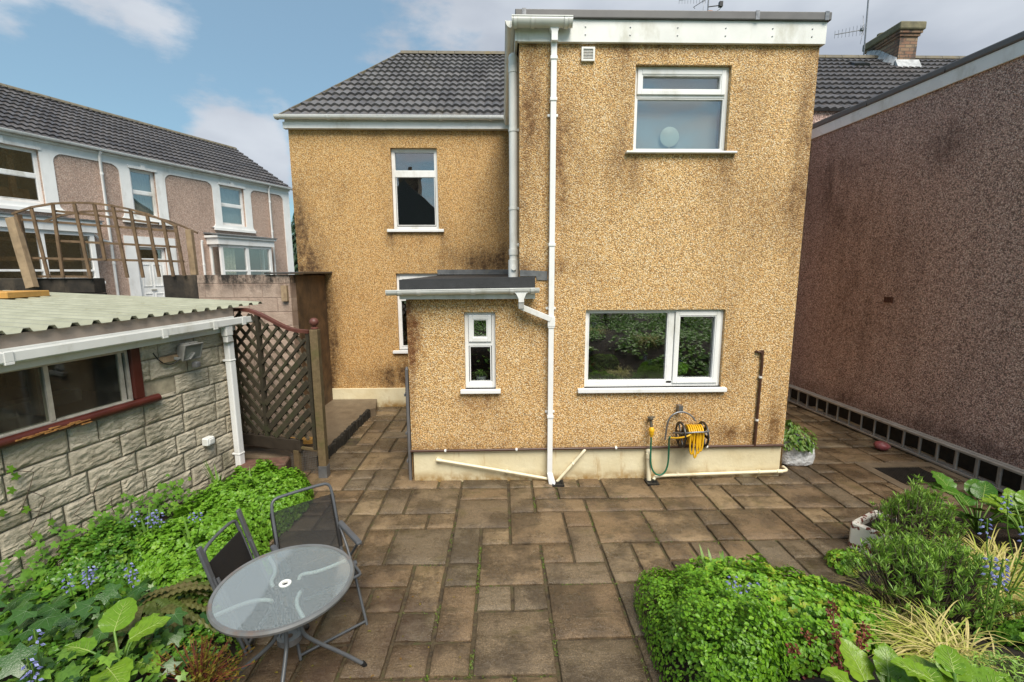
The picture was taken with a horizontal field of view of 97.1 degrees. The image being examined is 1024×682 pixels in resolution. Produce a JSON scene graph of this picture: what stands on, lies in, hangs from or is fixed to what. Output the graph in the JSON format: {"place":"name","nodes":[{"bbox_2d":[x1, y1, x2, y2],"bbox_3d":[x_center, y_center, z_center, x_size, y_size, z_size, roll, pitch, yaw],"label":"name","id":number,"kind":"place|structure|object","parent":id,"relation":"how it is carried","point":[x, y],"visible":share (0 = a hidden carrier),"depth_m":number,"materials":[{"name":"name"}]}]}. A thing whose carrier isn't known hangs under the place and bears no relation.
{"place":"outdoors","nodes":[
{"label":"outdoors","id":0,"kind":"place"},
{"bbox_2d":[0,83,293,296],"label":"rendered house","id":1,"kind":"structure","parent":0,"point":[229,205],"depth_m":13.35,"materials":[{"name":"pink paint"}]},
{"bbox_2d":[0,144,43,203],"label":"window","id":2,"kind":"structure","parent":1,"relation":"in","point":[35,175],"depth_m":11.06,"materials":[{"name":"white plastic"}]},
{"bbox_2d":[0,212,105,292],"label":"bay window","id":3,"kind":"structure","parent":1,"relation":"in","point":[9,267],"depth_m":11.24,"materials":[{"name":"white paint"}]},
{"bbox_2d":[129,168,157,216],"bbox_3d":[-10.964,-4.358,13.401,0.070,1.340,0.680,3,9,21],"label":"window","id":4,"kind":"structure","parent":1,"relation":"in","point":[138,192],"depth_m":13.55,"materials":[{"name":"white plastic"}]},
{"bbox_2d":[219,185,244,226],"bbox_3d":[-9.953,-4.758,16.003,0.070,1.340,0.920,3,9,21],"label":"window","id":5,"kind":"structure","parent":1,"relation":"in","point":[240,206],"depth_m":16.20,"materials":[{"name":"white plastic"}]},
{"bbox_2d":[203,232,276,274],"bbox_3d":[-9.725,-2.987,16.197,1.060,1.620,2.360,3,9,21],"label":"bay window","id":6,"kind":"structure","parent":1,"relation":"in","point":[233,254],"depth_m":15.84,"materials":[{"name":"white paint"}]},
{"bbox_2d":[291,213,297,271],"bbox_3d":[-13.262,-5.845,28.643,3.554,6.299,3.548,0,9,-1],"label":"conifer tree","id":7,"kind":"object","parent":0,"point":[294,244],"visible":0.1,"depth_m":27.86,"materials":[{"name":"green plant"}]},
{"bbox_2d":[244,399,376,468],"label":"side path","id":8,"kind":"structure","parent":0,"point":[342,415],"depth_m":7.48,"materials":[{"name":"brown stone"}]},
{"bbox_2d":[290,437,312,443],"bbox_3d":[-3.393,1.450,6.575,1.000,0.070,0.120,0,9,-1],"label":"timber plank","id":9,"kind":"object","parent":8,"relation":"on","point":[306,441],"visible":0.19,"depth_m":6.53,"materials":[{"name":"orange wood"}]},
{"bbox_2d":[317,409,370,465],"bbox_3d":[-2.648,1.500,7.313,0.066,0.205,2.230,0,9,0],"label":"path edge","id":10,"kind":"object","parent":8,"relation":"attached to","point":[342,439],"visible":0.79,"depth_m":7.25,"materials":[{"name":"grey concrete"}]},
{"bbox_2d":[0,474,1023,681],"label":"garden soil","id":11,"kind":"structure","parent":0,"point":[1001,536],"depth_m":3.02,"materials":[{"name":"brown soil"}]},
{"bbox_2d":[20,629,54,681],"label":"bluebell","id":12,"kind":"object","parent":11,"relation":"on","point":[29,672],"visible":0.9,"depth_m":2.37,"materials":[{"name":"blue plant"}]},
{"bbox_2d":[61,565,97,616],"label":"bluebell","id":13,"kind":"object","parent":11,"relation":"on","point":[91,574],"visible":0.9,"depth_m":3.28,"materials":[{"name":"blue plant"}]},
{"bbox_2d":[0,416,198,603],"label":"ivy plant","id":14,"kind":"object","parent":11,"relation":"on","point":[40,569],"visible":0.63,"depth_m":3.93,"materials":[{"name":"green plant"}]},
{"bbox_2d":[63,597,170,681],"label":"bergenia plant","id":15,"kind":"object","parent":11,"relation":"on","point":[119,615],"visible":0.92,"depth_m":2.69,"materials":[{"name":"green plant"}]},
{"bbox_2d":[0,515,241,681],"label":"leafy groundcover","id":16,"kind":"object","parent":11,"relation":"on","point":[98,550],"visible":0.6,"depth_m":3.55,"materials":[{"name":"green plant"}]},
{"bbox_2d":[0,502,259,681],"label":"ivy groundcover","id":17,"kind":"object","parent":11,"relation":"on","point":[71,670],"visible":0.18,"depth_m":2.82,"materials":[{"name":"green plant"}]},
{"bbox_2d":[0,583,187,678],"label":"ivy plant","id":18,"kind":"object","parent":17,"relation":"on","point":[46,616],"visible":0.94,"depth_m":2.87,"materials":[{"name":"green plant"}]},
{"bbox_2d":[0,290,261,601],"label":"block garage","id":19,"kind":"structure","parent":11,"relation":"on","point":[86,380],"depth_m":4.56,"materials":[{"name":"stone"}]},
{"bbox_2d":[0,290,49,297],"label":"timber block","id":20,"kind":"object","parent":19,"relation":"on","point":[19,293],"depth_m":5.90,"materials":[{"name":"orange wood"}]},
{"bbox_2d":[0,348,161,448],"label":"window frame","id":21,"kind":"structure","parent":19,"relation":"in","point":[128,362],"depth_m":4.17,"materials":[{"name":"red paint"}]},
{"bbox_2d":[152,341,203,366],"bbox_3d":[-3.649,0.172,4.961,0.196,0.286,0.465,1,9,10],"label":"floodlight","id":22,"kind":"object","parent":19,"relation":"attached to","point":[190,350],"visible":1,"depth_m":4.99,"materials":[{"name":"grey metal"}]},
{"bbox_2d":[202,436,214,445],"bbox_3d":[-3.646,1.204,5.442,0.085,0.100,0.115,1,9,10],"label":"outdoor socket","id":23,"kind":"object","parent":19,"relation":"attached to","point":[208,440],"visible":1,"depth_m":5.40,"materials":[{"name":"white plastic"}]},
{"bbox_2d":[123,562,147,596],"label":"bluebell","id":24,"kind":"object","parent":11,"relation":"on","point":[129,575],"visible":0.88,"depth_m":3.42,"materials":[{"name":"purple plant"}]},
{"bbox_2d":[60,574,221,669],"bbox_3d":[-2.380,2.000,3.161,0.750,0.346,1.103,0,9,-1],"label":"fern plant","id":25,"kind":"object","parent":11,"relation":"on","point":[167,601],"visible":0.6,"depth_m":3.20,"materials":[{"name":"green plant"}]},
{"bbox_2d":[130,509,164,550],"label":"bluebell","id":26,"kind":"object","parent":11,"relation":"on","point":[150,516],"visible":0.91,"depth_m":4.05,"materials":[{"name":"blue plant"}]},
{"bbox_2d":[180,512,202,537],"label":"bluebell","id":27,"kind":"object","parent":11,"relation":"on","point":[194,518],"visible":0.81,"depth_m":4.24,"materials":[{"name":"blue plant"}]},
{"bbox_2d":[126,458,259,546],"bbox_3d":[-3.127,1.639,4.548,0.846,0.407,1.454,0,9,-1],"label":"strappy plant","id":28,"kind":"object","parent":11,"relation":"on","point":[197,540],"visible":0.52,"depth_m":4.22,"materials":[{"name":"green plant"}]},
{"bbox_2d":[139,633,256,681],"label":"golden shrub","id":29,"kind":"object","parent":11,"relation":"on","point":[198,675],"visible":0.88,"depth_m":2.67,"materials":[{"name":"brown plant"}]},
{"bbox_2d":[725,576,760,599],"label":"bluebell","id":30,"kind":"object","parent":11,"relation":"on","point":[733,582],"visible":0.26,"depth_m":3.01,"materials":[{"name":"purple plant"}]},
{"bbox_2d":[785,598,872,680],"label":"seed stalks","id":31,"kind":"object","parent":11,"relation":"on","point":[860,640],"visible":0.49,"depth_m":2.34,"materials":[{"name":"brown plant"}]},
{"bbox_2d":[821,637,942,681],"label":"bergenia plant","id":32,"kind":"object","parent":11,"relation":"on","point":[858,663],"visible":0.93,"depth_m":1.97,"materials":[{"name":"green plant"}]},
{"bbox_2d":[813,572,968,641],"bbox_3d":[2.484,2.075,2.933,1.324,0.714,1.240,5,10,30],"label":"grass tussock","id":33,"kind":"object","parent":11,"relation":"on","point":[894,605],"depth_m":3.07,"materials":[{"name":"plant"}]},
{"bbox_2d":[830,531,1023,635],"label":"grass tussock","id":34,"kind":"object","parent":11,"relation":"on","point":[1017,597],"depth_m":3.19,"materials":[{"name":"yellow plant"}]},
{"bbox_2d":[840,593,1023,670],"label":"grass tussock","id":35,"kind":"object","parent":11,"relation":"on","point":[923,647],"depth_m":2.53,"materials":[{"name":"yellow plant"}]},
{"bbox_2d":[841,522,1023,637],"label":"lavender bush","id":36,"kind":"object","parent":11,"relation":"on","point":[943,573],"visible":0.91,"depth_m":2.96,"materials":[{"name":"green plant"}]},
{"bbox_2d":[890,645,1013,681],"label":"bergenia plant","id":37,"kind":"object","parent":11,"relation":"on","point":[952,665],"visible":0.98,"depth_m":1.89,"materials":[{"name":"green plant"}]},
{"bbox_2d":[895,523,1023,586],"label":"grass tussock","id":38,"kind":"object","parent":11,"relation":"on","point":[997,549],"depth_m":3.73,"materials":[{"name":"yellow plant"}]},
{"bbox_2d":[925,471,1023,533],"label":"bergenia plant","id":39,"kind":"object","parent":11,"relation":"on","point":[977,488],"visible":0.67,"depth_m":4.50,"materials":[{"name":"green plant"}]},
{"bbox_2d":[926,647,1023,681],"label":"feathery plant","id":40,"kind":"object","parent":11,"relation":"on","point":[1014,665],"visible":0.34,"depth_m":2.10,"materials":[{"name":"green plant"}]},
{"bbox_2d":[949,557,1016,643],"bbox_3d":[2.866,1.547,2.653,0.467,0.618,0.388,0,9,-1],"label":"bluebell","id":41,"kind":"object","parent":11,"relation":"on","point":[1000,576],"visible":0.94,"depth_m":2.66,"materials":[{"name":"blue plant"}]},
{"bbox_2d":[977,518,1023,619],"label":"bluebell","id":42,"kind":"object","parent":11,"relation":"on","point":[1011,589],"visible":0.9,"depth_m":3.00,"materials":[{"name":"green plant"}]},
{"bbox_2d":[979,488,1023,538],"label":"bergenia plant","id":43,"kind":"object","parent":11,"relation":"on","point":[1017,498],"visible":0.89,"depth_m":3.97,"materials":[{"name":"green plant"}]},
{"bbox_2d":[988,615,1023,651],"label":"leafy groundcover","id":44,"kind":"object","parent":11,"relation":"on","point":[1013,631],"visible":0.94,"depth_m":2.58,"materials":[{"name":"green plant"}]},
{"bbox_2d":[994,495,1023,571],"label":"bluebell","id":45,"kind":"object","parent":11,"relation":"on","point":[1016,558],"visible":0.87,"depth_m":3.45,"materials":[{"name":"green plant"}]},
{"bbox_2d":[0,0,1023,252],"label":"sky","id":46,"kind":"structure","parent":0,"point":[219,71],"materials":[{"name":"blue"}]},
{"bbox_2d":[232,396,1017,681],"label":"patio paving","id":47,"kind":"structure","parent":0,"point":[513,643],"depth_m":4.39,"materials":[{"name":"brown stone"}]},
{"bbox_2d":[121,459,313,604],"bbox_3d":[-2.810,1.740,4.534,1.395,0.564,2.192,0,9,-1],"label":"geranium clump","id":48,"kind":"object","parent":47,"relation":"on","point":[220,504],"visible":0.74,"depth_m":4.30,"materials":[{"name":"green plant"}]},
{"bbox_2d":[196,508,279,655],"bbox_3d":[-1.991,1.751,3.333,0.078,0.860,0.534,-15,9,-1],"label":"folding chair","id":49,"kind":"object","parent":47,"relation":"on","point":[231,556],"visible":0.81,"depth_m":3.31,"materials":[{"name":"fabric"}]},
{"bbox_2d":[235,456,290,474],"bbox_3d":[-3.277,1.699,5.968,0.600,0.220,0.260,-2,9,-13],"label":"brick step","id":50,"kind":"object","parent":47,"relation":"on","point":[280,462],"visible":0.38,"depth_m":5.96,"materials":[{"name":"red brick"}]},
{"bbox_2d":[232,308,329,477],"bbox_3d":[-3.086,0.673,5.955,1.419,2.192,0.137,2,9,15],"label":"trellis screen","id":51,"kind":"object","parent":47,"relation":"on","point":[314,398],"visible":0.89,"depth_m":5.93,"materials":[{"name":"brown wood"}]},
{"bbox_2d":[252,461,312,507],"bbox_3d":[-2.733,1.663,5.248,0.744,0.496,0.623,0,9,-1],"label":"box shrub","id":52,"kind":"object","parent":47,"relation":"on","point":[284,470],"visible":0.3,"depth_m":5.26,"materials":[{"name":"green plant"}]},
{"bbox_2d":[206,544,366,681],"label":"patio table","id":53,"kind":"object","parent":47,"relation":"on","point":[298,627],"visible":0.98,"depth_m":2.88,"materials":[{"name":"grey glass"}]},
{"bbox_2d":[269,482,367,660],"bbox_3d":[-1.474,1.677,3.425,0.544,0.972,0.600,-8,11,-41],"label":"folding chair","id":54,"kind":"object","parent":47,"relation":"on","point":[315,521],"visible":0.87,"depth_m":3.49,"materials":[{"name":"black fabric"}]},
{"bbox_2d":[275,579,460,681],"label":"leaf litter","id":55,"kind":"object","parent":47,"relation":"on","point":[370,630],"visible":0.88,"depth_m":3.37,"materials":[{"name":"brown plant"}]},
{"bbox_2d":[273,8,831,484],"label":"pebbledashed house","id":56,"kind":"structure","parent":47,"relation":"on","point":[555,240],"depth_m":5.61,"materials":[{"name":"beige concrete"}]},
{"bbox_2d":[404,367,412,479],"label":"side gate","id":57,"kind":"structure","parent":56,"relation":"attached to","point":[408,431],"depth_m":5.71,"materials":[{"name":"grey"}]},
{"bbox_2d":[393,273,436,353],"bbox_3d":[-1.857,-0.537,8.866,0.980,1.560,0.185,0,9,-1],"label":"window","id":58,"kind":"structure","parent":56,"relation":"in","point":[403,348],"depth_m":8.86,"materials":[{"name":"white plastic"}]},
{"bbox_2d":[387,149,443,231],"bbox_3d":[-1.829,-2.829,8.523,1.070,1.525,0.195,0,9,-1],"label":"window","id":59,"kind":"structure","parent":56,"relation":"in","point":[396,174],"depth_m":8.53,"materials":[{"name":"white plastic"}]},
{"bbox_2d":[472,369,487,380],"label":"potted plant","id":60,"kind":"object","parent":56,"relation":"on","point":[481,376],"visible":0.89,"depth_m":5.78,"materials":[{"name":"green plant"}]},
{"bbox_2d":[460,312,500,393],"bbox_3d":[-0.393,0.144,5.600,0.500,1.010,0.175,0,9,-1],"label":"window","id":61,"kind":"structure","parent":56,"relation":"in","point":[489,340],"depth_m":5.59,"materials":[{"name":"white plastic"}]},
{"bbox_2d":[647,416,654,436],"bbox_3d":[1.742,1.068,5.697,0.090,0.260,0.147,0,9,-1],"label":"garden tap","id":62,"kind":"object","parent":56,"relation":"attached to","point":[651,428],"visible":1,"depth_m":5.65,"materials":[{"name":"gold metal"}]},
{"bbox_2d":[577,309,726,392],"bbox_3d":[1.754,0.122,5.648,1.875,1.035,0.175,0,9,-1],"label":"window","id":63,"kind":"structure","parent":56,"relation":"in","point":[670,379],"depth_m":5.66,"materials":[{"name":"white plastic"}]},
{"bbox_2d":[650,436,670,475],"bbox_3d":[1.861,1.443,5.699,0.246,0.553,0.098,2,9,13],"label":"garden hose","id":64,"kind":"object","parent":56,"relation":"attached to","point":[669,437],"visible":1,"depth_m":5.71,"materials":[{"name":"green rubber"}]},
{"bbox_2d":[660,127,678,148],"bbox_3d":[1.883,-2.400,5.405,0.202,0.305,0.119,4,10,27],"label":"vanity mirror","id":65,"kind":"object","parent":56,"relation":"attached to","point":[669,137],"visible":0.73,"depth_m":5.39,"materials":[{"name":"metal"}]},
{"bbox_2d":[625,67,736,153],"bbox_3d":[1.960,-2.673,5.268,1.295,0.975,0.255,0,9,-1],"label":"window","id":66,"kind":"structure","parent":56,"relation":"in","point":[685,99],"depth_m":5.35,"materials":[{"name":"white plastic"}]},
{"bbox_2d":[677,361,688,376],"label":"potted plant","id":67,"kind":"object","parent":56,"relation":"in","point":[682,368],"visible":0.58,"depth_m":5.80,"materials":[{"name":"green plant"}]},
{"bbox_2d":[664,404,709,457],"bbox_3d":[2.183,1.121,5.596,0.508,0.596,0.360,0,9,-1],"label":"hose reel","id":68,"kind":"object","parent":56,"relation":"attached to","point":[690,434],"visible":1,"depth_m":5.51,"materials":[{"name":"yellow plastic"}]},
{"bbox_2d":[679,0,722,10],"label":"tv aerial","id":69,"kind":"object","parent":56,"relation":"attached to","point":[720,5],"visible":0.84,"depth_m":11.64,"materials":[{"name":"grey metal"}]},
{"bbox_2d":[552,480,564,486],"bbox_3d":[0.580,1.804,5.728,0.150,0.022,0.150,0,9,-1],"label":"drain gully","id":70,"kind":"object","parent":47,"relation":"on","point":[560,483],"visible":0.87,"depth_m":5.68,"materials":[{"name":"black plastic"}]},
{"bbox_2d":[390,485,753,681],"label":"joint weeds","id":71,"kind":"object","parent":47,"relation":"on","point":[472,656],"visible":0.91,"depth_m":3.64,"materials":[{"name":"green plant"}]},
{"bbox_2d":[644,479,659,485],"bbox_3d":[1.780,1.797,5.755,0.150,0.022,0.150,0,9,-1],"label":"drain gully","id":72,"kind":"object","parent":47,"relation":"on","point":[652,482],"visible":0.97,"depth_m":5.73,"materials":[{"name":"black plastic"}]},
{"bbox_2d":[633,563,858,681],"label":"box shrub","id":73,"kind":"object","parent":47,"relation":"on","point":[745,648],"visible":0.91,"depth_m":2.59,"materials":[{"name":"green plant"}]},
{"bbox_2d":[654,552,899,657],"bbox_3d":[1.782,1.841,3.219,1.388,0.723,1.389,0,9,-1],"label":"geranium clump","id":74,"kind":"object","parent":47,"relation":"on","point":[796,594],"visible":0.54,"depth_m":2.98,"materials":[{"name":"green plant"}]},
{"bbox_2d":[689,544,752,577],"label":"strappy plant","id":75,"kind":"object","parent":74,"relation":"on","point":[721,557],"visible":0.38,"depth_m":3.60,"materials":[{"name":"green plant"}]},
{"bbox_2d":[782,419,817,465],"bbox_3d":[3.925,1.401,6.372,0.697,0.587,0.690,0,9,-1],"label":"planter sack","id":76,"kind":"object","parent":47,"relation":"on","point":[798,450],"visible":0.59,"depth_m":6.20,"materials":[{"name":"green plant"}]},
{"bbox_2d":[824,548,878,577],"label":"geranium seedling","id":77,"kind":"object","parent":47,"relation":"on","point":[833,555],"visible":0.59,"depth_m":4.04,"materials":[{"name":"green plant"}]},
{"bbox_2d":[858,570,888,591],"bbox_3d":[3.068,2.028,3.740,0.347,0.145,0.272,0,9,-1],"label":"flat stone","id":78,"kind":"object","parent":47,"relation":"on","point":[861,581],"visible":0.16,"depth_m":3.77,"materials":[{"name":"stone"}]},
{"bbox_2d":[873,441,890,450],"bbox_3d":[5.537,1.567,6.766,0.207,0.135,0.197,0,9,-1],"label":"deflated ball","id":79,"kind":"object","parent":47,"relation":"on","point":[882,446],"visible":1,"depth_m":6.71,"materials":[{"name":"red plastic"}]},
{"bbox_2d":[787,384,1023,492],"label":"extension ladder","id":80,"kind":"object","parent":47,"relation":"on","point":[1002,466],"visible":0.94,"depth_m":6.54,"materials":[{"name":"metal"}]},
{"bbox_2d":[848,510,974,557],"bbox_3d":[3.659,1.901,4.176,0.471,0.260,0.751,-5,10,-28],"label":"stone trough","id":81,"kind":"object","parent":47,"relation":"on","point":[861,527],"visible":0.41,"depth_m":4.34,"materials":[{"name":"grey stone"}]},
{"bbox_2d":[868,474,974,556],"bbox_3d":[3.633,1.609,4.035,0.773,0.779,0.728,-7,11,-40],"label":"lavender bush","id":82,"kind":"object","parent":81,"relation":"in","point":[918,500],"visible":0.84,"depth_m":3.99,"materials":[{"name":"green plant"}]},
{"bbox_2d":[854,462,969,490],"bbox_3d":[5.317,1.774,5.912,1.080,0.040,0.800,0,9,-1],"label":"drain cover","id":83,"kind":"object","parent":47,"relation":"in","point":[898,472],"visible":0.66,"depth_m":6.01,"materials":[{"name":"metal"}]},
{"label":"ground","id":84,"kind":"structure","parent":0,"visible":0},
{"bbox_2d":[0,278,106,294],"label":"garden wall","id":85,"kind":"structure","parent":84,"relation":"on","point":[82,285],"depth_m":7.13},
{"bbox_2d":[163,272,332,433],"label":"garden wall","id":86,"kind":"structure","parent":84,"relation":"on","point":[298,300],"depth_m":7.32,"materials":[{"name":"stone"}]},
{"bbox_2d":[5,202,198,288],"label":"garden arch","id":87,"kind":"structure","parent":86,"relation":"on","point":[16,228],"depth_m":6.98,"materials":[{"name":"brown wood"}]},
{"bbox_2d":[788,21,1023,490],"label":"terraced house","id":88,"kind":"structure","parent":84,"relation":"on","point":[909,311],"depth_m":6.74,"materials":[{"name":"brown concrete"}]},
{"bbox_2d":[834,0,868,54],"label":"tv aerial","id":89,"kind":"object","parent":88,"relation":"attached to","point":[864,26],"visible":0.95,"depth_m":11.73,"materials":[{"name":"silver metal"}]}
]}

